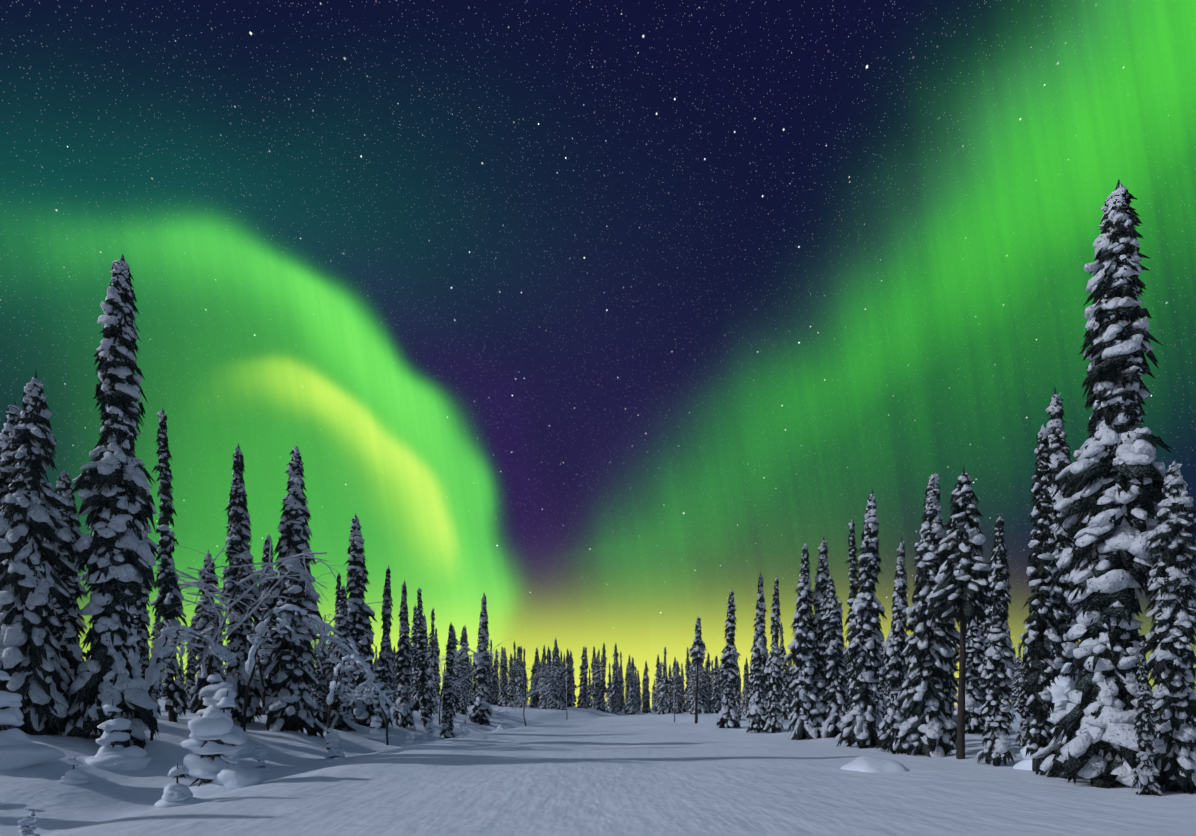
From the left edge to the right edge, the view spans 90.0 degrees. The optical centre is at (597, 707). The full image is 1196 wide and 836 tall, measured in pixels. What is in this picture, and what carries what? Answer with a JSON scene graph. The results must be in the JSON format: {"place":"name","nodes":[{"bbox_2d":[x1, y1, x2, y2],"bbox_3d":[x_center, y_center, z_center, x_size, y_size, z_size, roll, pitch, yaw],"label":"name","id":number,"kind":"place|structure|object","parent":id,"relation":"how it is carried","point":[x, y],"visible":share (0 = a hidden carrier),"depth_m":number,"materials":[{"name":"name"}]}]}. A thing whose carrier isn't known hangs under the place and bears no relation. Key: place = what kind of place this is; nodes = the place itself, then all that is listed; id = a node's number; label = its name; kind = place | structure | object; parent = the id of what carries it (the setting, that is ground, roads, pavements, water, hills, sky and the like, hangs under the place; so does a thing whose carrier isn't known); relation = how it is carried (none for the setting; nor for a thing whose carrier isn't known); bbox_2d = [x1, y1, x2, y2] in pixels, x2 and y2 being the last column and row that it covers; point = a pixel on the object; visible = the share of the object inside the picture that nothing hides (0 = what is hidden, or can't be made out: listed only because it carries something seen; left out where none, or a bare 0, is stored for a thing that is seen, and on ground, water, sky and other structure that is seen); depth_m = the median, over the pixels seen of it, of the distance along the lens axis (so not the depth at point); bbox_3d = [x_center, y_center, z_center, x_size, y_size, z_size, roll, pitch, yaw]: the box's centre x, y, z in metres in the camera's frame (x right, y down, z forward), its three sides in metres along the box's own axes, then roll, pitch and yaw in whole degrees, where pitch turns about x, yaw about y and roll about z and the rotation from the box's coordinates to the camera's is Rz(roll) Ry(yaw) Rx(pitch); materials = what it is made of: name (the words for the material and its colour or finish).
{"place":"outdoors","nodes":[
{"label":"outdoors","id":0,"kind":"place"},
{"bbox_2d":[0,699,1195,835],"bbox_3d":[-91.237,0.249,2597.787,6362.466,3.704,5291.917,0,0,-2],"label":"snow ground","id":1,"kind":"structure","parent":0,"point":[583,771],"depth_m":11.56,"materials":[{"name":"white snow"}]},
{"bbox_2d":[0,429,21,573],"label":"spruce tree","id":2,"kind":"object","parent":1,"relation":"on","point":[5,468],"visible":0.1,"depth_m":16.59,"materials":[{"name":"white plant"}]},
{"bbox_2d":[0,401,21,509],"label":"spruce tree","id":3,"kind":"object","parent":1,"relation":"on","point":[13,411],"visible":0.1,"depth_m":19.23,"materials":[{"name":"white plant"}]},
{"bbox_2d":[17,811,39,835],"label":"snowy sapling","id":4,"kind":"object","parent":1,"relation":"on","point":[27,825],"visible":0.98,"depth_m":8.74,"materials":[{"name":"white snow"}]},
{"bbox_2d":[0,670,65,769],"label":"snowy sapling","id":5,"kind":"object","parent":1,"relation":"on","point":[19,749],"visible":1,"depth_m":12.26,"materials":[{"name":"white snow"}]},
{"bbox_2d":[0,371,79,735],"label":"spruce tree","id":6,"kind":"object","parent":1,"relation":"on","point":[35,529],"visible":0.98,"depth_m":14.84,"materials":[{"name":"white plant"}]},
{"bbox_2d":[47,469,88,693],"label":"spruce tree","id":7,"kind":"object","parent":1,"relation":"on","point":[72,625],"visible":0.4,"depth_m":19.08,"materials":[{"name":"green plant"}]},
{"bbox_2d":[55,756,89,784],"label":"snowy sapling","id":8,"kind":"object","parent":1,"relation":"on","point":[74,777],"visible":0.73,"depth_m":11.86,"materials":[{"name":"white snow"}]},
{"bbox_2d":[49,254,159,748],"bbox_3d":[-13.159,-5.431,16.151,2.305,13.728,2.444,1,-2,-28],"label":"spruce tree","id":9,"kind":"object","parent":1,"relation":"on","point":[117,547],"visible":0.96,"depth_m":15.89,"materials":[{"name":"white plant"}]},
{"bbox_2d":[85,699,150,770],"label":"snowy sapling","id":10,"kind":"object","parent":1,"relation":"on","point":[113,753],"visible":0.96,"depth_m":14.31,"materials":[{"name":"white snow"}]},
{"bbox_2d":[131,579,160,715],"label":"spruce tree","id":11,"kind":"object","parent":1,"relation":"on","point":[141,617],"visible":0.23,"depth_m":24.48,"materials":[{"name":"green plant"}]},
{"bbox_2d":[150,608,166,698],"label":"spruce tree","id":12,"kind":"object","parent":1,"relation":"on","point":[156,636],"visible":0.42,"depth_m":80.12,"materials":[{"name":"white plant"}]},
{"bbox_2d":[150,408,189,721],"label":"spruce tree","id":13,"kind":"object","parent":1,"relation":"on","point":[175,702],"visible":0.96,"depth_m":21.19,"materials":[{"name":"green plant"}]},
{"bbox_2d":[154,763,205,807],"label":"snowy sapling","id":14,"kind":"object","parent":1,"relation":"on","point":[176,794],"visible":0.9,"depth_m":9.53,"materials":[{"name":"white snow"}]},
{"bbox_2d":[90,534,272,714],"bbox_3d":[-18.166,-3.289,29.685,8.023,8.155,9.600,0,0,-10],"label":"frosted birch tree","id":15,"kind":"object","parent":1,"relation":"on","point":[196,582],"visible":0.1,"depth_m":29.32,"materials":[{"name":"white plant"}]},
{"bbox_2d":[184,617,196,709],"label":"spruce tree","id":16,"kind":"object","parent":1,"relation":"on","point":[191,669],"visible":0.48,"depth_m":33.88,"materials":[{"name":"white plant"}]},
{"bbox_2d":[138,619,249,740],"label":"bent tree","id":17,"kind":"object","parent":1,"relation":"on","point":[158,650],"visible":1,"depth_m":18.05,"materials":[{"name":"white plant"}]},
{"bbox_2d":[188,550,226,712],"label":"spruce tree","id":18,"kind":"object","parent":1,"relation":"on","point":[195,701],"visible":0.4,"depth_m":29.61,"materials":[{"name":"white plant"}]},
{"bbox_2d":[202,614,227,708],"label":"spruce tree","id":19,"kind":"object","parent":1,"relation":"on","point":[216,668],"visible":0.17,"depth_m":21.68,"materials":[{"name":"white plant"}]},
{"bbox_2d":[181,690,261,797],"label":"snowy sapling","id":20,"kind":"object","parent":1,"relation":"on","point":[211,740],"visible":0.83,"depth_m":12.17,"materials":[{"name":"white snow"}]},
{"bbox_2d":[196,668,254,754],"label":"snowy sapling","id":21,"kind":"object","parent":1,"relation":"on","point":[213,694],"visible":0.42,"depth_m":18.81,"materials":[{"name":"white snow"}]},
{"bbox_2d":[218,443,263,726],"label":"spruce tree","id":22,"kind":"object","parent":1,"relation":"on","point":[239,535],"visible":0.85,"depth_m":24.34,"materials":[{"name":"white plant"}]},
{"bbox_2d":[142,538,357,716],"bbox_3d":[-12.713,-2.877,22.148,7.795,7.924,9.328,0,0,-41],"label":"frosted birch tree","id":23,"kind":"object","parent":1,"relation":"on","point":[271,575],"visible":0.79,"depth_m":21.65,"materials":[{"name":"white plant"}]},
{"bbox_2d":[252,743,269,771],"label":"snowy sapling","id":24,"kind":"object","parent":1,"relation":"on","point":[260,754],"visible":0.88,"depth_m":16.98,"materials":[{"name":"white snow"}]},
{"bbox_2d":[250,534,276,714],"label":"spruce tree","id":25,"kind":"object","parent":1,"relation":"on","point":[268,690],"visible":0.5,"depth_m":31.84,"materials":[{"name":"white plant"}]},
{"bbox_2d":[263,446,326,737],"bbox_3d":[-12.647,-4.691,25.130,2.603,12.652,2.457,0,-2,35],"label":"spruce tree","id":26,"kind":"object","parent":1,"relation":"on","point":[292,706],"visible":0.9,"depth_m":24.70,"materials":[{"name":"white plant"}]},
{"bbox_2d":[240,604,360,731],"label":"bent tree","id":27,"kind":"object","parent":1,"relation":"on","point":[262,629],"visible":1,"depth_m":21.27,"materials":[{"name":"white plant"}]},
{"bbox_2d":[313,628,328,722],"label":"spruce tree","id":28,"kind":"object","parent":1,"relation":"on","point":[321,711],"visible":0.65,"depth_m":29.55,"materials":[{"name":"white plant"}]},
{"bbox_2d":[256,602,397,697],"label":"frosted birch tree","id":29,"kind":"object","parent":1,"relation":"on","point":[319,662],"visible":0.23,"depth_m":29.54,"materials":[{"name":"white plant"}]},
{"bbox_2d":[317,725,340,763],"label":"snowy sapling","id":30,"kind":"object","parent":1,"relation":"on","point":[333,739],"visible":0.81,"depth_m":20.43,"materials":[{"name":"white snow"}]},
{"bbox_2d":[320,585,355,731],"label":"spruce tree","id":31,"kind":"object","parent":1,"relation":"on","point":[341,717],"visible":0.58,"depth_m":29.64,"materials":[{"name":"white plant"}]},
{"bbox_2d":[302,629,374,673],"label":"bare tree","id":32,"kind":"object","parent":1,"relation":"on","point":[326,637],"visible":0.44,"depth_m":26.09,"materials":[{"name":"white plant"}]},
{"bbox_2d":[314,652,404,749],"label":"bent tree","id":33,"kind":"object","parent":1,"relation":"on","point":[340,667],"visible":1,"depth_m":23.35,"materials":[{"name":"white plant"}]},
{"bbox_2d":[343,513,382,727],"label":"spruce tree","id":34,"kind":"object","parent":1,"relation":"on","point":[362,634],"visible":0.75,"depth_m":32.95,"materials":[{"name":"white plant"}]},
{"bbox_2d":[338,679,392,744],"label":"bent tree","id":35,"kind":"object","parent":1,"relation":"on","point":[351,698],"visible":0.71,"depth_m":28.51,"materials":[{"name":"white plant"}]},
{"bbox_2d":[363,705,389,740],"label":"snowy sapling","id":36,"kind":"object","parent":1,"relation":"on","point":[375,732],"visible":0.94,"depth_m":29.30,"materials":[{"name":"white snow"}]},
{"bbox_2d":[375,565,394,728],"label":"spruce tree","id":37,"kind":"object","parent":1,"relation":"on","point":[386,655],"visible":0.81,"depth_m":33.66,"materials":[{"name":"green plant"}]},
{"bbox_2d":[392,580,415,729],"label":"spruce tree","id":38,"kind":"object","parent":1,"relation":"on","point":[403,661],"visible":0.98,"depth_m":35.96,"materials":[{"name":"green plant"}]},
{"bbox_2d":[410,605,422,711],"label":"spruce tree","id":39,"kind":"object","parent":1,"relation":"on","point":[416,701],"visible":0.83,"depth_m":54.96,"materials":[{"name":"green plant"}]},
{"bbox_2d":[415,588,433,726],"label":"spruce tree","id":40,"kind":"object","parent":1,"relation":"on","point":[422,672],"visible":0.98,"depth_m":38.93,"materials":[{"name":"green plant"}]},
{"bbox_2d":[419,717,436,740],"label":"snowy sapling","id":41,"kind":"object","parent":1,"relation":"on","point":[429,736],"visible":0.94,"depth_m":33.39,"materials":[{"name":"white snow"}]},
{"bbox_2d":[425,608,438,715],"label":"spruce tree","id":42,"kind":"object","parent":1,"relation":"on","point":[432,706],"visible":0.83,"depth_m":47.59,"materials":[{"name":"green plant"}]},
{"bbox_2d":[434,629,442,704],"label":"spruce tree","id":43,"kind":"object","parent":1,"relation":"on","point":[437,668],"visible":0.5,"depth_m":104.73,"materials":[{"name":"green plant"}]},
{"bbox_2d":[439,623,456,738],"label":"spruce tree","id":44,"kind":"object","parent":1,"relation":"on","point":[449,692],"visible":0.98,"depth_m":36.49,"materials":[{"name":"green plant"}]},
{"bbox_2d":[395,639,510,724],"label":"frosted birch tree","id":45,"kind":"object","parent":1,"relation":"on","point":[455,684],"visible":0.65,"depth_m":42.85,"materials":[{"name":"white plant"}]},
{"bbox_2d":[452,626,461,712],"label":"spruce tree","id":46,"kind":"object","parent":1,"relation":"on","point":[456,671],"visible":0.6,"depth_m":57.74,"materials":[{"name":"green plant"}]},
{"bbox_2d":[458,656,468,714],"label":"spruce tree","id":47,"kind":"object","parent":1,"relation":"on","point":[463,700],"visible":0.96,"depth_m":56.22,"materials":[{"name":"white plant"}]},
{"bbox_2d":[457,627,472,712],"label":"spruce tree","id":48,"kind":"object","parent":1,"relation":"on","point":[463,641],"visible":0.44,"depth_m":63.09,"materials":[{"name":"green plant"}]},
{"bbox_2d":[468,594,492,725],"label":"spruce tree","id":49,"kind":"object","parent":1,"relation":"on","point":[481,709],"visible":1,"depth_m":52.11,"materials":[{"name":"white plant"}]},
{"bbox_2d":[490,649,499,705],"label":"spruce tree","id":50,"kind":"object","parent":1,"relation":"on","point":[495,686],"visible":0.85,"depth_m":129.29,"materials":[{"name":"green plant"}]},
{"bbox_2d":[497,647,507,706],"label":"spruce tree","id":51,"kind":"object","parent":1,"relation":"on","point":[503,701],"visible":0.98,"depth_m":115.17,"materials":[{"name":"white plant"}]},
{"bbox_2d":[506,654,515,706],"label":"spruce tree","id":52,"kind":"object","parent":1,"relation":"on","point":[510,689],"visible":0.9,"depth_m":112.15,"materials":[{"name":"white plant"}]},
{"bbox_2d":[516,655,525,707],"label":"spruce tree","id":53,"kind":"object","parent":1,"relation":"on","point":[520,688],"visible":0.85,"depth_m":111.49,"materials":[{"name":"white plant"}]},
{"bbox_2d":[483,654,565,725],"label":"frosted birch tree","id":54,"kind":"object","parent":1,"relation":"on","point":[531,692],"visible":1,"depth_m":52.03,"materials":[{"name":"white plant"}]},
{"bbox_2d":[545,650,558,708],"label":"spruce tree","id":55,"kind":"object","parent":1,"relation":"on","point":[552,700],"visible":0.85,"depth_m":108.67,"materials":[{"name":"white plant"}]},
{"bbox_2d":[551,638,559,707],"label":"spruce tree","id":56,"kind":"object","parent":1,"relation":"on","point":[556,662],"visible":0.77,"depth_m":118.63,"materials":[{"name":"green plant"}]},
{"bbox_2d":[564,649,573,706],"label":"spruce tree","id":57,"kind":"object","parent":1,"relation":"on","point":[569,689],"visible":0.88,"depth_m":139.79,"materials":[{"name":"green plant"}]},
{"bbox_2d":[578,648,589,708],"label":"spruce tree","id":58,"kind":"object","parent":1,"relation":"on","point":[583,691],"visible":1,"depth_m":128.82,"materials":[{"name":"green plant"}]},
{"bbox_2d":[592,650,600,708],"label":"spruce tree","id":59,"kind":"object","parent":1,"relation":"on","point":[597,682],"visible":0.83,"depth_m":123.42,"materials":[{"name":"green plant"}]},
{"bbox_2d":[595,643,608,712],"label":"spruce tree","id":60,"kind":"object","parent":1,"relation":"on","point":[602,705],"visible":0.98,"depth_m":120.72,"materials":[{"name":"green plant"}]},
{"bbox_2d":[610,648,620,713],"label":"spruce tree","id":61,"kind":"object","parent":1,"relation":"on","point":[615,697],"visible":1,"depth_m":122.53,"materials":[{"name":"green plant"}]},
{"bbox_2d":[626,669,636,714],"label":"spruce tree","id":62,"kind":"object","parent":1,"relation":"on","point":[631,708],"visible":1,"depth_m":117.83,"materials":[{"name":"green plant"}]},
{"bbox_2d":[642,661,651,713],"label":"spruce tree","id":63,"kind":"object","parent":1,"relation":"on","point":[646,702],"visible":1,"depth_m":130.40,"materials":[{"name":"green plant"}]},
{"bbox_2d":[657,647,669,714],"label":"spruce tree","id":64,"kind":"object","parent":1,"relation":"on","point":[663,700],"visible":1,"depth_m":116.16,"materials":[{"name":"green plant"}]},
{"bbox_2d":[688,663,701,713],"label":"spruce tree","id":65,"kind":"object","parent":1,"relation":"on","point":[693,676],"visible":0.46,"depth_m":114.03,"materials":[{"name":"green plant"}]},
{"bbox_2d":[689,617,706,723],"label":"pine tree","id":66,"kind":"object","parent":1,"relation":"on","point":[697,649],"visible":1,"depth_m":60.73,"materials":[{"name":"white plant"}]},
{"bbox_2d":[698,662,709,713],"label":"spruce tree","id":67,"kind":"object","parent":1,"relation":"on","point":[704,697],"visible":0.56,"depth_m":116.79,"materials":[{"name":"green plant"}]},
{"bbox_2d":[711,657,721,712],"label":"spruce tree","id":68,"kind":"object","parent":1,"relation":"on","point":[715,697],"visible":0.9,"depth_m":122.48,"materials":[{"name":"green plant"}]},
{"bbox_2d":[716,589,741,728],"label":"spruce tree","id":69,"kind":"object","parent":1,"relation":"on","point":[727,717],"visible":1,"depth_m":45.74,"materials":[{"name":"white plant"}]},
{"bbox_2d":[733,660,741,719],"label":"spruce tree","id":70,"kind":"object","parent":1,"relation":"on","point":[736,695],"visible":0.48,"depth_m":65.84,"materials":[{"name":"green plant"}]},
{"bbox_2d":[746,572,768,732],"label":"spruce tree","id":71,"kind":"object","parent":1,"relation":"on","point":[759,703],"visible":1,"depth_m":38.09,"materials":[{"name":"white plant"}]},
{"bbox_2d":[763,577,783,732],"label":"spruce tree","id":72,"kind":"object","parent":1,"relation":"on","point":[774,676],"visible":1,"depth_m":36.91,"materials":[{"name":"white plant"}]},
{"bbox_2d":[778,623,794,719],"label":"spruce tree","id":73,"kind":"object","parent":1,"relation":"on","point":[785,702],"visible":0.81,"depth_m":63.81,"materials":[{"name":"white plant"}]},
{"bbox_2d":[784,542,818,739],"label":"spruce tree","id":74,"kind":"object","parent":1,"relation":"on","point":[801,648],"visible":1,"depth_m":30.29,"materials":[{"name":"white plant"}]},
{"bbox_2d":[805,537,829,737],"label":"spruce tree","id":75,"kind":"object","parent":1,"relation":"on","point":[819,676],"visible":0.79,"depth_m":30.37,"materials":[{"name":"white plant"}]},
{"bbox_2d":[819,575,847,737],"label":"spruce tree","id":76,"kind":"object","parent":1,"relation":"on","point":[835,693],"visible":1,"depth_m":29.75,"materials":[{"name":"white plant"}]},
{"bbox_2d":[843,520,859,706],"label":"spruce tree","id":77,"kind":"object","parent":1,"relation":"on","point":[853,562],"visible":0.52,"depth_m":34.12,"materials":[{"name":"green plant"}]},
{"bbox_2d":[835,490,886,748],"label":"spruce tree","id":78,"kind":"object","parent":1,"relation":"on","point":[861,720],"visible":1,"depth_m":23.96,"materials":[{"name":"white plant"}]},
{"bbox_2d":[840,756,908,771],"bbox_3d":[7.324,1.813,15.737,2.012,1.073,1.550,0,0,-13],"label":"snow mound","id":79,"kind":"object","parent":1,"relation":"on","point":[866,764],"visible":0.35,"depth_m":15.39,"materials":[{"name":"white snow"}]},
{"bbox_2d":[877,635,888,714],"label":"spruce tree","id":80,"kind":"object","parent":1,"relation":"on","point":[883,694],"visible":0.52,"depth_m":67.11,"materials":[{"name":"green plant"}]},
{"bbox_2d":[875,537,909,752],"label":"spruce tree","id":81,"kind":"object","parent":1,"relation":"on","point":[895,665],"visible":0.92,"depth_m":21.54,"materials":[{"name":"white plant"}]},
{"bbox_2d":[892,473,966,756],"bbox_3d":[11.041,-2.776,19.790,1.990,9.784,1.879,2,2,27],"label":"spruce tree","id":82,"kind":"object","parent":1,"relation":"on","point":[928,655],"visible":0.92,"depth_m":19.45,"materials":[{"name":"white plant"}]},
{"bbox_2d":[941,644,965,749],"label":"spruce tree","id":83,"kind":"object","parent":1,"relation":"on","point":[949,727],"visible":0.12,"depth_m":21.79,"materials":[{"name":"green plant"}]},
{"bbox_2d":[950,617,958,711],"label":"spruce tree","id":84,"kind":"object","parent":1,"relation":"on","point":[953,690],"depth_m":30.03,"materials":[{"name":"green plant"}]},
{"bbox_2d":[923,467,991,758],"bbox_3d":[11.179,-2.713,18.277,2.173,9.340,2.142,0,0,27],"label":"pine tree","id":85,"kind":"object","parent":1,"relation":"on","point":[959,592],"visible":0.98,"depth_m":18.06,"materials":[{"name":"white plant"}]},
{"bbox_2d":[953,615,987,734],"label":"spruce tree","id":86,"kind":"object","parent":1,"relation":"on","point":[975,656],"visible":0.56,"depth_m":28.36,"materials":[{"name":"white plant"}]},
{"bbox_2d":[982,605,992,699],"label":"spruce tree","id":87,"kind":"object","parent":1,"relation":"on","point":[986,626],"visible":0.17,"depth_m":42.76,"materials":[{"name":"white plant"}]},
{"bbox_2d":[974,514,1015,766],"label":"spruce tree","id":88,"kind":"object","parent":1,"relation":"on","point":[995,668],"visible":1,"depth_m":16.88,"materials":[{"name":"white plant"}]},
{"bbox_2d":[1004,543,1016,723],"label":"spruce tree","id":89,"kind":"object","parent":1,"relation":"on","point":[1009,642],"visible":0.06,"depth_m":42.90,"materials":[{"name":"green plant"}]},
{"bbox_2d":[1012,642,1021,712],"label":"spruce tree","id":90,"kind":"object","parent":1,"relation":"on","point":[1016,686],"visible":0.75,"depth_m":92.49,"materials":[{"name":"green plant"}]},
{"bbox_2d":[1015,648,1031,746],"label":"spruce tree","id":91,"kind":"object","parent":1,"relation":"on","point":[1023,696],"visible":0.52,"depth_m":21.73,"materials":[{"name":"green plant"}]},
{"bbox_2d":[1018,425,1066,771],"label":"spruce tree","id":92,"kind":"object","parent":1,"relation":"on","point":[1039,663],"visible":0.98,"depth_m":14.94,"materials":[{"name":"white plant"}]},
{"bbox_2d":[1013,662,1077,770],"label":"snowy sapling","id":93,"kind":"object","parent":1,"relation":"on","point":[1062,688],"visible":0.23,"depth_m":15.68,"materials":[{"name":"white snow"}]},
{"bbox_2d":[1023,388,1084,740],"bbox_3d":[15.405,-4.412,20.220,2.068,12.634,1.797,-2,-3,36],"label":"spruce tree","id":94,"kind":"object","parent":1,"relation":"on","point":[1059,454],"visible":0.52,"depth_m":19.88,"materials":[{"name":"white plant"}]},
{"bbox_2d":[1029,180,1187,788],"bbox_3d":[11.050,-4.432,13.022,2.788,13.181,2.630,-1,2,-19],"label":"spruce tree","id":95,"kind":"object","parent":1,"relation":"on","point":[1116,474],"visible":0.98,"depth_m":12.51,"materials":[{"name":"white plant"}]},
{"bbox_2d":[1132,639,1161,795],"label":"spruce tree","id":96,"kind":"object","parent":1,"relation":"on","point":[1145,775],"visible":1,"depth_m":11.20,"materials":[{"name":"white plant"}]},
{"bbox_2d":[1132,461,1195,793],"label":"spruce tree","id":97,"kind":"object","parent":1,"relation":"on","point":[1171,585],"visible":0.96,"depth_m":11.49,"materials":[{"name":"white plant"}]},
{"bbox_2d":[0,0,1195,707],"label":"sky","id":98,"kind":"structure","parent":0,"point":[589,317],"materials":[{"name":"green"}]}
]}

